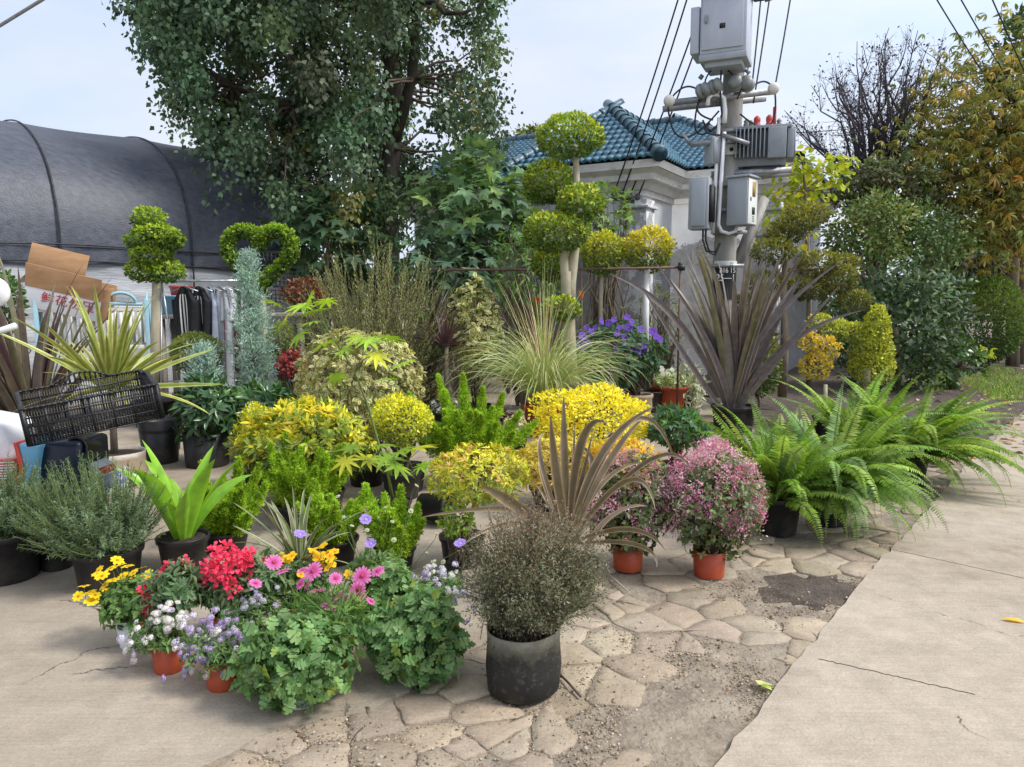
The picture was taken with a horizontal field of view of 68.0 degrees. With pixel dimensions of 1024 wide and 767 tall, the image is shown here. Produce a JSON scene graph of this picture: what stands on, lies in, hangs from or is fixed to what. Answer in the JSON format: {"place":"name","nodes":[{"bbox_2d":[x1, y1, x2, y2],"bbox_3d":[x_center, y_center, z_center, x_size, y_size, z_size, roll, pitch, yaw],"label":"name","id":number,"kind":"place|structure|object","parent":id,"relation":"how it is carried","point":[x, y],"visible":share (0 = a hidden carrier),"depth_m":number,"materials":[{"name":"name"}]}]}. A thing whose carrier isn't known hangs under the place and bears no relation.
{"place":"outdoors","nodes":[
{"label":"outdoors","id":0,"kind":"place"},
{"bbox_2d":[0,388,822,766],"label":"yard","id":1,"kind":"structure","parent":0,"point":[62,704],"depth_m":2.98,"materials":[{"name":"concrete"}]},
{"bbox_2d":[0,450,64,586],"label":"potted rosemary","id":2,"kind":"object","parent":1,"relation":"on","point":[17,565],"visible":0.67,"depth_m":3.98,"materials":[{"name":"plant"}]},
{"bbox_2d":[0,258,120,430],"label":"purple flax","id":3,"kind":"object","parent":1,"relation":"on","point":[15,370],"visible":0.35,"depth_m":6.39,"materials":[{"name":"plant"}]},
{"bbox_2d":[0,279,127,518],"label":"electric scooter","id":4,"kind":"object","parent":1,"relation":"on","point":[12,439],"visible":0.19,"depth_m":4.54,"materials":[{"name":"grey paint"}]},
{"bbox_2d":[14,369,164,446],"bbox_3d":[-2.521,0.123,4.530,0.739,0.364,0.565,-4,8,-34],"label":"harvest crate","id":5,"kind":"object","parent":4,"relation":"on","point":[151,400],"visible":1,"depth_m":4.46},
{"bbox_2d":[8,450,173,591],"bbox_3d":[-2.185,0.704,3.935,0.789,0.711,0.697,0,6,0],"label":"potted rosemary","id":6,"kind":"object","parent":1,"relation":"on","point":[92,531],"visible":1,"depth_m":3.85,"materials":[{"name":"plant"}]},
{"bbox_2d":[32,291,150,381],"bbox_3d":[-5.195,-0.366,9.528,1.228,1.571,0.698,-3,7,-23],"label":"slatted cot","id":7,"kind":"object","parent":1,"relation":"on","point":[39,314],"visible":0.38,"depth_m":9.35,"materials":[{"name":"white wood"}]},
{"bbox_2d":[17,243,116,321],"bbox_3d":[-5.326,-1.202,9.072,1.002,0.935,0.509,-1,7,-7],"label":"cardboard box","id":8,"kind":"object","parent":7,"relation":"on","point":[47,268],"visible":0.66,"depth_m":8.92,"materials":[{"name":"brown"}]},
{"bbox_2d":[1,282,221,485],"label":"striped cordyline","id":9,"kind":"object","parent":1,"relation":"on","point":[111,354],"visible":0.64,"depth_m":5.93,"materials":[{"name":"plant"}]},
{"bbox_2d":[72,556,153,650],"bbox_3d":[-1.702,0.923,3.280,0.429,0.423,0.303,0,6,0],"label":"coreopsis pot","id":10,"kind":"object","parent":1,"relation":"on","point":[116,605],"visible":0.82,"depth_m":3.21,"materials":[{"name":"plant"}]},
{"bbox_2d":[0,119,298,404],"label":"greenhouse","id":11,"kind":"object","parent":1,"relation":"on","point":[81,193],"visible":0.57,"depth_m":11.06,"materials":[{"name":"plastic"}]},
{"bbox_2d":[122,204,187,427],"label":"spiral topiary","id":12,"kind":"object","parent":1,"relation":"on","point":[149,232],"visible":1,"depth_m":8.60,"materials":[{"name":"plant"}]},
{"bbox_2d":[116,600,197,675],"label":"alyssum pot","id":13,"kind":"object","parent":1,"relation":"on","point":[162,647],"visible":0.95,"depth_m":3.01,"materials":[{"name":"plant"}]},
{"bbox_2d":[137,415,180,464],"bbox_3d":[-3.215,0.518,6.936,0.370,0.400,0.370,0,6,0],"label":"plant bag","id":14,"kind":"object","parent":1,"relation":"on","point":[157,437],"visible":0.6,"depth_m":6.80,"materials":[{"name":"plastic"}]},
{"bbox_2d":[129,554,211,651],"bbox_3d":[-1.446,0.941,3.234,0.324,0.398,0.319,0,6,0],"label":"snapdragon pot","id":15,"kind":"object","parent":1,"relation":"on","point":[174,581],"visible":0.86,"depth_m":3.19,"materials":[{"name":"plant"}]},
{"bbox_2d":[115,440,251,571],"bbox_3d":[-1.791,0.666,4.191,0.557,0.729,0.669,3,7,25],"label":"strap leaf plant","id":16,"kind":"object","parent":1,"relation":"on","point":[186,512],"visible":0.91,"depth_m":4.12,"materials":[{"name":"plant"}]},
{"bbox_2d":[167,330,225,428],"bbox_3d":[-3.581,-0.043,8.654,0.627,1.126,0.637,0,6,0],"label":"clipped ball","id":17,"kind":"object","parent":1,"relation":"on","point":[196,335],"visible":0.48,"depth_m":8.53,"materials":[{"name":"plant"}]},
{"bbox_2d":[176,337,232,425],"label":"blue conifer","id":18,"kind":"object","parent":1,"relation":"on","point":[203,363],"visible":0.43,"depth_m":7.88,"materials":[{"name":"plant"}]},
{"bbox_2d":[161,606,250,692],"bbox_3d":[-1.142,1.020,2.930,0.337,0.311,0.273,0,6,0],"label":"alyssum pot","id":19,"kind":"object","parent":1,"relation":"on","point":[214,658],"visible":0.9,"depth_m":2.87,"materials":[{"name":"plant"}]},
{"bbox_2d":[160,280,251,397],"bbox_3d":[-3.651,-0.381,9.061,1.064,1.710,0.660,-1,7,-6],"label":"clothes rack","id":20,"kind":"object","parent":1,"relation":"on","point":[168,323],"visible":0.23,"depth_m":8.96,"materials":[{"name":"silver metal"}]},
{"bbox_2d":[171,279,200,348],"bbox_3d":[-3.862,-0.828,8.995,0.382,0.835,0.155,2,7,14],"label":"track jacket","id":21,"kind":"object","parent":20,"relation":"hanging from","point":[186,309],"visible":0.78,"depth_m":8.95,"materials":[{"name":"black fabric"}]},
{"bbox_2d":[215,278,234,386],"bbox_3d":[-3.454,-0.549,9.072,0.364,1.415,0.134,2,7,14],"label":"grey hoodie","id":22,"kind":"object","parent":20,"relation":"hanging from","point":[225,326],"visible":0.49,"depth_m":9.02,"materials":[{"name":"fabric"}]},
{"bbox_2d":[168,372,244,468],"bbox_3d":[-2.716,0.309,6.819,0.691,0.842,0.695,0,6,0],"label":"dark pittosporum","id":23,"kind":"object","parent":1,"relation":"on","point":[202,437],"visible":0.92,"depth_m":6.65,"materials":[{"name":"plant"}]},
{"bbox_2d":[195,539,257,644],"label":"snapdragon pot","id":24,"kind":"object","parent":1,"relation":"on","point":[221,587],"visible":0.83,"depth_m":3.24,"materials":[{"name":"plant"}]},
{"bbox_2d":[198,455,269,553],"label":"foxtail fern","id":25,"kind":"object","parent":1,"relation":"on","point":[223,518],"visible":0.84,"depth_m":4.41,"materials":[{"name":"green plant"}]},
{"bbox_2d":[182,547,295,619],"bbox_3d":[-1.206,0.915,3.382,0.519,0.417,0.305,0,6,0],"label":"snapdragon pot","id":26,"kind":"object","parent":1,"relation":"on","point":[266,576],"visible":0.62,"depth_m":3.29,"materials":[{"name":"plant"}]},
{"bbox_2d":[220,247,281,413],"bbox_3d":[-2.883,-0.488,8.415,0.715,2.064,0.768,-3,7,-22],"label":"blue conifer","id":27,"kind":"object","parent":1,"relation":"on","point":[249,296],"visible":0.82,"depth_m":8.33,"materials":[{"name":"plant"}]},
{"bbox_2d":[216,585,286,632],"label":"alyssum pot","id":28,"kind":"object","parent":1,"relation":"on","point":[249,605],"visible":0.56,"depth_m":3.11,"materials":[{"name":"plant"}]},
{"bbox_2d":[218,221,300,382],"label":"heart topiary","id":29,"kind":"object","parent":1,"relation":"on","point":[260,237],"visible":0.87,"depth_m":9.42,"materials":[{"name":"plant"}]},
{"bbox_2d":[221,376,298,459],"bbox_3d":[-2.330,0.312,7.113,0.720,0.770,0.759,0,6,0],"label":"dark pittosporum","id":30,"kind":"object","parent":1,"relation":"on","point":[270,394],"visible":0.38,"depth_m":6.93,"materials":[{"name":"plant"}]},
{"bbox_2d":[220,608,365,715],"bbox_3d":[-0.808,1.032,2.804,0.535,0.385,0.420,0,6,0],"label":"chrysanthemum pot","id":31,"kind":"object","parent":1,"relation":"on","point":[286,661],"visible":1,"depth_m":2.73,"materials":[{"name":"plant"}]},
{"bbox_2d":[222,394,377,481],"bbox_3d":[-1.499,0.483,5.460,1.012,0.803,0.992,6,9,40],"label":"golden choisya","id":32,"kind":"object","parent":1,"relation":"on","point":[351,428],"visible":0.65,"depth_m":5.26,"materials":[{"name":"plant"}]},
{"bbox_2d":[232,486,372,573],"bbox_3d":[-1.155,0.784,4.070,0.817,0.521,0.697,0,6,0],"label":"striped flax","id":33,"kind":"object","parent":1,"relation":"on","point":[291,543],"visible":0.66,"depth_m":4.01,"materials":[{"name":"plant"}]},
{"bbox_2d":[278,275,331,391],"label":"copper shrub","id":34,"kind":"object","parent":1,"relation":"on","point":[292,285],"visible":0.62,"depth_m":10.02,"materials":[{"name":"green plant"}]},
{"bbox_2d":[261,431,349,529],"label":"foxtail fern","id":35,"kind":"object","parent":1,"relation":"on","point":[297,474],"visible":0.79,"depth_m":4.90,"materials":[{"name":"green plant"}]},
{"bbox_2d":[266,542,352,613],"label":"golden flower pot","id":36,"kind":"object","parent":1,"relation":"on","point":[317,557],"visible":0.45,"depth_m":3.37,"materials":[{"name":"plant"}]},
{"bbox_2d":[249,554,384,668],"bbox_3d":[-0.786,0.932,3.110,0.543,0.445,0.380,0,6,0],"label":"magenta daisy pot","id":37,"kind":"object","parent":1,"relation":"on","point":[339,606],"visible":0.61,"depth_m":3.07,"materials":[{"name":"plant"}]},
{"bbox_2d":[255,179,393,383],"bbox_3d":[-3.031,-1.588,12.220,2.182,3.407,2.281,0,6,0],"label":"paper mulberry","id":38,"kind":"object","parent":1,"relation":"on","point":[313,219],"visible":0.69,"depth_m":11.92,"materials":[{"name":"green plant"}]},
{"bbox_2d":[293,478,364,567],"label":"foxtail fern","id":39,"kind":"object","parent":1,"relation":"on","point":[330,508],"visible":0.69,"depth_m":4.23,"materials":[{"name":"green plant"}]},
{"bbox_2d":[263,290,436,517],"bbox_3d":[-1.028,0.154,5.028,1.201,1.555,0.467,1,7,8],"label":"lobed sapling","id":40,"kind":"object","parent":1,"relation":"on","point":[388,461],"visible":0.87,"depth_m":4.97,"materials":[{"name":"plant"}]},
{"bbox_2d":[290,326,426,455],"bbox_3d":[-1.326,0.126,6.635,1.162,1.247,1.149,0,6,0],"label":"variegated ball","id":41,"kind":"object","parent":1,"relation":"on","point":[357,406],"visible":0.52,"depth_m":6.37,"materials":[{"name":"plant"}]},
{"bbox_2d":[262,227,490,425],"bbox_3d":[-1.454,-0.640,8.671,2.570,2.319,2.486,0,6,0],"label":"wispy bush","id":42,"kind":"object","parent":1,"relation":"on","point":[379,323],"visible":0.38,"depth_m":8.52,"materials":[{"name":"green plant"}]},
{"bbox_2d":[294,484,465,613],"bbox_3d":[-0.579,0.791,3.564,0.828,0.622,0.308,1,7,13],"label":"scabious pot","id":43,"kind":"object","parent":1,"relation":"on","point":[370,543],"visible":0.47,"depth_m":3.54,"materials":[{"name":"plant"}]},
{"bbox_2d":[349,556,418,617],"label":"chrysanthemum pot","id":44,"kind":"object","parent":1,"relation":"on","point":[392,580],"visible":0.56,"depth_m":3.30,"materials":[{"name":"plant"}]},
{"bbox_2d":[355,482,426,569],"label":"foxtail fern","id":45,"kind":"object","parent":1,"relation":"on","point":[413,531],"visible":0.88,"depth_m":4.17,"materials":[{"name":"green plant"}]},
{"bbox_2d":[367,391,434,499],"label":"golden dome","id":46,"kind":"structure","parent":1,"relation":"on","point":[404,437],"depth_m":5.59,"materials":[{"name":"plant"}]},
{"bbox_2d":[359,574,475,691],"bbox_3d":[-0.374,0.988,2.988,0.437,0.461,0.427,-4,8,-34],"label":"chrysanthemum pot","id":47,"kind":"object","parent":1,"relation":"on","point":[415,635],"visible":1,"depth_m":2.89,"materials":[{"name":"plant"}]},
{"bbox_2d":[376,204,515,399],"bbox_3d":[-0.967,-1.169,11.037,2.091,2.847,1.890,0,6,0],"label":"paper mulberry","id":48,"kind":"object","parent":1,"relation":"on","point":[433,231],"visible":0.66,"depth_m":10.75,"materials":[{"name":"green plant"}]},
{"bbox_2d":[411,561,481,626],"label":"alyssum pot","id":49,"kind":"object","parent":1,"relation":"on","point":[448,581],"visible":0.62,"depth_m":3.16,"materials":[{"name":"plant"}]},
{"bbox_2d":[406,299,496,426],"bbox_3d":[-0.720,-0.222,8.642,1.119,1.484,0.916,0,6,0],"label":"red cordyline","id":50,"kind":"object","parent":1,"relation":"on","point":[445,336],"visible":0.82,"depth_m":8.56,"materials":[{"name":"plant"}]},
{"bbox_2d":[435,502,476,574],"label":"potted plant","id":51,"kind":"object","parent":1,"relation":"on","point":[455,531],"visible":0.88,"depth_m":4.09,"materials":[{"name":"plant"}]},
{"bbox_2d":[394,130,546,393],"bbox_3d":[-0.626,-1.796,11.608,2.455,3.959,2.416,0,6,0],"label":"paper mulberry","id":52,"kind":"object","parent":1,"relation":"on","point":[456,206],"visible":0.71,"depth_m":11.18,"materials":[{"name":"green plant"}]},
{"bbox_2d":[406,372,538,485],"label":"foxtail fern","id":53,"kind":"object","parent":1,"relation":"on","point":[467,422],"visible":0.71,"depth_m":5.93,"materials":[{"name":"green plant"}]},
{"bbox_2d":[421,440,530,569],"bbox_3d":[-0.195,0.672,4.266,0.609,0.698,0.614,0,6,0],"label":"golden spirea","id":54,"kind":"object","parent":1,"relation":"on","point":[511,483],"visible":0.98,"depth_m":4.14,"materials":[{"name":"plant"}]},
{"bbox_2d":[447,272,504,416],"bbox_3d":[-0.448,-0.405,8.882,0.737,1.793,0.746,0,6,0],"label":"variegated euonymus","id":55,"kind":"object","parent":1,"relation":"on","point":[483,308],"visible":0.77,"depth_m":8.74,"materials":[{"name":"plant"}]},
{"bbox_2d":[487,214,560,409],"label":"elder shrub","id":56,"kind":"object","parent":1,"relation":"on","point":[520,398],"visible":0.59,"depth_m":10.03,"materials":[{"name":"green plant"}]},
{"bbox_2d":[436,260,652,437],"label":"fountain grass","id":57,"kind":"object","parent":1,"relation":"on","point":[548,371],"depth_m":8.09,"materials":[{"name":"plant"}]},
{"bbox_2d":[430,262,684,404],"bbox_3d":[0.527,-0.573,9.778,3.272,1.924,0.084,1,7,10],"label":"pipe rail","id":58,"kind":"object","parent":1,"relation":"on","point":[680,267],"visible":0.66,"depth_m":9.56,"materials":[{"name":"metal"}]},
{"bbox_2d":[513,436,604,511],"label":"amber shrub","id":59,"kind":"object","parent":1,"relation":"on","point":[531,455],"visible":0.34,"depth_m":5.23,"materials":[{"name":"yellow plant"}]},
{"bbox_2d":[520,108,608,424],"bbox_3d":[0.599,-1.331,8.905,1.020,3.628,1.079,0,6,0],"label":"cloud topiary","id":60,"kind":"object","parent":1,"relation":"on","point":[572,189],"visible":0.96,"depth_m":8.69,"materials":[{"name":"plant"}]},
{"bbox_2d":[527,381,659,461],"bbox_3d":[0.696,0.368,6.584,1.195,0.778,1.243,0,6,0],"label":"golden mound","id":61,"kind":"object","parent":1,"relation":"on","point":[583,395],"visible":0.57,"depth_m":6.43,"materials":[{"name":"plant"}]},
{"bbox_2d":[579,228,625,412],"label":"lollipop topiary","id":62,"kind":"object","parent":1,"relation":"on","point":[597,237],"visible":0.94,"depth_m":9.70,"materials":[{"name":"plant"}]},
{"bbox_2d":[584,178,639,386],"bbox_3d":[1.516,-1.640,12.466,1.169,3.450,0.867,0,6,0],"label":"climbing fig","id":63,"kind":"object","parent":1,"relation":"on","point":[603,224],"visible":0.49,"depth_m":12.39,"materials":[{"name":"green plant"}]},
{"bbox_2d":[576,314,669,416],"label":"purple flower shrub","id":64,"kind":"object","parent":1,"relation":"on","point":[644,359],"visible":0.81,"depth_m":9.17,"materials":[{"name":"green plant"}]},
{"bbox_2d":[587,445,674,572],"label":"pink bush","id":65,"kind":"object","parent":1,"relation":"on","point":[627,559],"visible":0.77,"depth_m":4.09,"materials":[{"name":"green plant"}]},
{"bbox_2d":[622,223,677,412],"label":"lollipop topiary","id":66,"kind":"object","parent":1,"relation":"on","point":[635,256],"visible":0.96,"depth_m":9.71,"materials":[{"name":"plant"}]},
{"bbox_2d":[617,284,687,388],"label":"weedy shrub","id":67,"kind":"object","parent":1,"relation":"on","point":[645,384],"visible":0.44,"depth_m":10.52,"materials":[{"name":"green plant"}]},
{"bbox_2d":[650,366,691,411],"bbox_3d":[2.097,0.067,10.062,0.574,0.590,0.524,0,6,0],"label":"red bowl","id":68,"kind":"object","parent":1,"relation":"on","point":[662,382],"visible":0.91,"depth_m":9.91,"materials":[{"name":"ceramic"}]},
{"bbox_2d":[644,400,714,480],"bbox_3d":[1.383,0.460,6.309,0.566,0.657,0.587,0,6,0],"label":"green cranesbill","id":69,"kind":"object","parent":1,"relation":"on","point":[685,426],"visible":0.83,"depth_m":6.20,"materials":[{"name":"plant"}]},
{"bbox_2d":[610,241,862,434],"bbox_3d":[2.455,-0.522,8.399,2.603,2.136,1.695,2,7,14],"label":"dark flax","id":70,"kind":"object","parent":1,"relation":"on","point":[737,348],"visible":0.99,"depth_m":8.19,"materials":[{"name":"plant"}]},
{"bbox_2d":[0,0,1023,299],"label":"sky","id":71,"kind":"structure","parent":0,"point":[61,68],"materials":[{"name":"white"}]},
{"bbox_2d":[216,468,961,766],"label":"broken paving","id":72,"kind":"structure","parent":0,"point":[430,704],"depth_m":3.07,"materials":[{"name":"stone"}]},
{"bbox_2d":[453,488,614,704],"bbox_3d":[0.085,0.784,2.880,0.612,0.790,0.561,0,6,0],"label":"coprosma bush","id":73,"kind":"object","parent":72,"relation":"on","point":[528,594],"visible":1,"depth_m":2.80,"materials":[{"name":"green plant"}]},
{"bbox_2d":[418,395,693,607],"bbox_3d":[0.208,0.577,3.616,1.321,1.034,0.754,0,6,0],"label":"bronze flax","id":74,"kind":"object","parent":72,"relation":"on","point":[578,498],"visible":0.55,"depth_m":3.69,"materials":[{"name":"plant"}]},
{"bbox_2d":[227,541,890,766],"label":"gravel","id":75,"kind":"structure","parent":72,"relation":"on","point":[301,735],"depth_m":2.81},
{"bbox_2d":[659,433,770,579],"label":"pink bush","id":76,"kind":"object","parent":72,"relation":"on","point":[709,555],"visible":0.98,"depth_m":3.99,"materials":[{"name":"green plant"}]},
{"bbox_2d":[689,393,880,547],"bbox_3d":[1.730,0.533,4.819,1.218,0.849,1.279,0,6,0],"label":"boston fern","id":77,"kind":"object","parent":72,"relation":"on","point":[780,459],"visible":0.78,"depth_m":4.70,"materials":[{"name":"green plant"}]},
{"bbox_2d":[748,381,962,547],"bbox_3d":[2.159,0.495,4.817,1.353,0.925,1.172,0,6,0],"label":"boston fern","id":78,"kind":"object","parent":72,"relation":"on","point":[884,482],"visible":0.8,"depth_m":4.73,"materials":[{"name":"green plant"}]},
{"bbox_2d":[826,373,1023,505],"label":"boston fern","id":79,"kind":"object","parent":72,"relation":"on","point":[960,447],"visible":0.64,"depth_m":5.81,"materials":[{"name":"green plant"}]},
{"bbox_2d":[208,300,1023,766],"bbox_3d":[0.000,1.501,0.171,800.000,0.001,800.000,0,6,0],"label":"ground","id":80,"kind":"structure","parent":0,"point":[634,586],"depth_m":3.64,"materials":[{"name":"soil"}]},
{"bbox_2d":[101,0,522,346],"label":"broadleaf tree","id":81,"kind":"object","parent":80,"relation":"on","point":[311,114],"visible":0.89,"depth_m":12.21,"materials":[{"name":"green plant"}]},
{"bbox_2d":[579,657,762,766],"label":"bare earth","id":82,"kind":"structure","parent":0,"point":[690,744],"depth_m":2.72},
{"bbox_2d":[758,573,856,610],"bbox_3d":[1.534,1.072,3.928,0.676,0.020,0.614,0,6,0],"label":"soil patch","id":83,"kind":"object","parent":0,"point":[790,590],"visible":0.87,"depth_m":3.91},
{"bbox_2d":[680,337,1023,473],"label":"verge","id":84,"kind":"structure","parent":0,"point":[769,407],"depth_m":11.47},
{"bbox_2d":[408,98,845,379],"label":"tiled house","id":85,"kind":"structure","parent":84,"relation":"on","point":[669,166],"depth_m":14.14,"materials":[{"name":"paint"}]},
{"bbox_2d":[662,70,779,397],"bbox_3d":[3.010,-3.319,11.063,1.772,7.098,0.921,0,6,0],"label":"utility pole","id":86,"kind":"object","parent":84,"relation":"on","point":[737,90],"visible":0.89,"depth_m":10.90,"materials":[{"name":"concrete"}]},
{"bbox_2d":[688,176,720,255],"bbox_3d":[2.754,-2.375,10.836,0.427,1.091,0.332,3,7,24],"label":"meter cabinet","id":87,"kind":"object","parent":86,"relation":"attached to","point":[701,205],"visible":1,"depth_m":10.71,"materials":[{"name":"metal"}]},
{"bbox_2d":[690,0,770,79],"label":"switch cabinet","id":88,"kind":"object","parent":86,"relation":"attached to","point":[720,35],"visible":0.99,"depth_m":10.35,"materials":[{"name":"metal"}]},
{"bbox_2d":[726,174,760,226],"bbox_3d":[3.294,-2.604,10.849,0.360,0.690,0.400,5,8,40],"label":"control cabinet","id":89,"kind":"object","parent":86,"relation":"attached to","point":[742,191],"visible":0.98,"depth_m":10.72,"materials":[{"name":"metal"}]},
{"bbox_2d":[711,107,795,180],"bbox_3d":[3.495,-3.464,11.007,1.145,1.030,0.590,2,7,16],"label":"transformer","id":90,"kind":"object","parent":86,"relation":"attached to","point":[768,152],"visible":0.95,"depth_m":10.83,"materials":[{"name":"grey metal"}]},
{"bbox_2d":[730,200,875,396],"bbox_3d":[3.838,-1.105,9.941,1.897,2.580,0.906,0,6,0],"label":"tiered juniper","id":91,"kind":"object","parent":84,"relation":"on","point":[798,218],"visible":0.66,"depth_m":9.82,"materials":[{"name":"green plant"}]},
{"bbox_2d":[755,144,860,389],"bbox_3d":[4.554,-1.877,11.995,1.737,4.018,1.417,0,6,0],"label":"yellow sapling","id":92,"kind":"object","parent":84,"relation":"on","point":[804,177],"visible":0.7,"depth_m":11.81,"materials":[{"name":"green plant"}]},
{"bbox_2d":[796,331,843,438],"bbox_3d":[3.281,0.000,8.135,0.505,1.158,0.384,5,8,37],"label":"golden cushion","id":93,"kind":"object","parent":84,"relation":"on","point":[819,429],"visible":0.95,"depth_m":8.06,"materials":[{"name":"plant"}]},
{"bbox_2d":[804,303,897,411],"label":"cone topiary","id":94,"kind":"object","parent":84,"relation":"on","point":[872,331],"visible":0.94,"depth_m":8.54,"materials":[{"name":"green plant"}]},
{"bbox_2d":[772,366,955,467],"bbox_3d":[2.920,0.339,6.064,1.471,0.954,1.186,-1,7,-11],"label":"boston fern","id":95,"kind":"object","parent":84,"relation":"on","point":[865,421],"visible":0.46,"depth_m":6.09,"materials":[{"name":"green plant"}]},
{"bbox_2d":[795,180,934,365],"bbox_3d":[6.705,-1.910,14.266,2.264,3.574,2.268,0,6,0],"label":"osmanthus tree","id":96,"kind":"object","parent":84,"relation":"on","point":[868,213],"visible":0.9,"depth_m":13.74,"materials":[{"name":"green plant"}]},
{"bbox_2d":[782,22,982,298],"bbox_3d":[7.943,-4.184,17.217,3.658,7.425,3.325,0,6,0],"label":"bare tree","id":97,"kind":"object","parent":84,"relation":"on","point":[857,128],"visible":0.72,"depth_m":16.71,"materials":[{"name":"brown plant"}]},
{"bbox_2d":[817,146,952,368],"bbox_3d":[7.543,-2.542,15.554,2.841,4.549,2.198,0,6,0],"label":"osmanthus tree","id":98,"kind":"object","parent":84,"relation":"on","point":[873,173],"visible":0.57,"depth_m":14.90,"materials":[{"name":"green plant"}]},
{"bbox_2d":[813,239,991,393],"bbox_3d":[6.104,-0.824,12.162,2.774,2.834,2.939,0,6,0],"label":"camellia bush","id":99,"kind":"object","parent":84,"relation":"on","point":[911,302],"visible":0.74,"depth_m":11.68,"materials":[{"name":"green plant"}]},
{"bbox_2d":[835,2,1023,366],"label":"autumn tree","id":100,"kind":"object","parent":84,"relation":"on","point":[977,136],"visible":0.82,"depth_m":15.36,"materials":[{"name":"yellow plant"}]},
{"bbox_2d":[874,184,989,373],"bbox_3d":[8.061,-1.989,14.674,1.908,3.657,2.367,0,6,0],"label":"osmanthus tree","id":101,"kind":"object","parent":84,"relation":"on","point":[939,242],"visible":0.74,"depth_m":14.13,"materials":[{"name":"green plant"}]},
{"bbox_2d":[908,333,996,389],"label":"camellia bush","id":102,"kind":"object","parent":84,"relation":"on","point":[969,353],"visible":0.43,"depth_m":12.27,"materials":[{"name":"green plant"}]},
{"bbox_2d":[923,362,1023,399],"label":"grass","id":103,"kind":"structure","parent":84,"relation":"on","point":[1003,387],"depth_m":12.85,"materials":[{"name":"green plant"}]},
{"bbox_2d":[941,272,1023,369],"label":"box globe","id":104,"kind":"object","parent":84,"relation":"on","point":[1012,290],"visible":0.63,"depth_m":15.10,"materials":[{"name":"green plant"}]},
{"bbox_2d":[978,2,1023,363],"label":"background tree","id":105,"kind":"object","parent":84,"relation":"on","point":[1008,22],"visible":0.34,"depth_m":16.49,"materials":[{"name":"green plant"}]},
{"bbox_2d":[714,415,1023,766],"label":"road","id":106,"kind":"structure","parent":0,"point":[926,619],"depth_m":3.12,"materials":[{"name":"concrete"}]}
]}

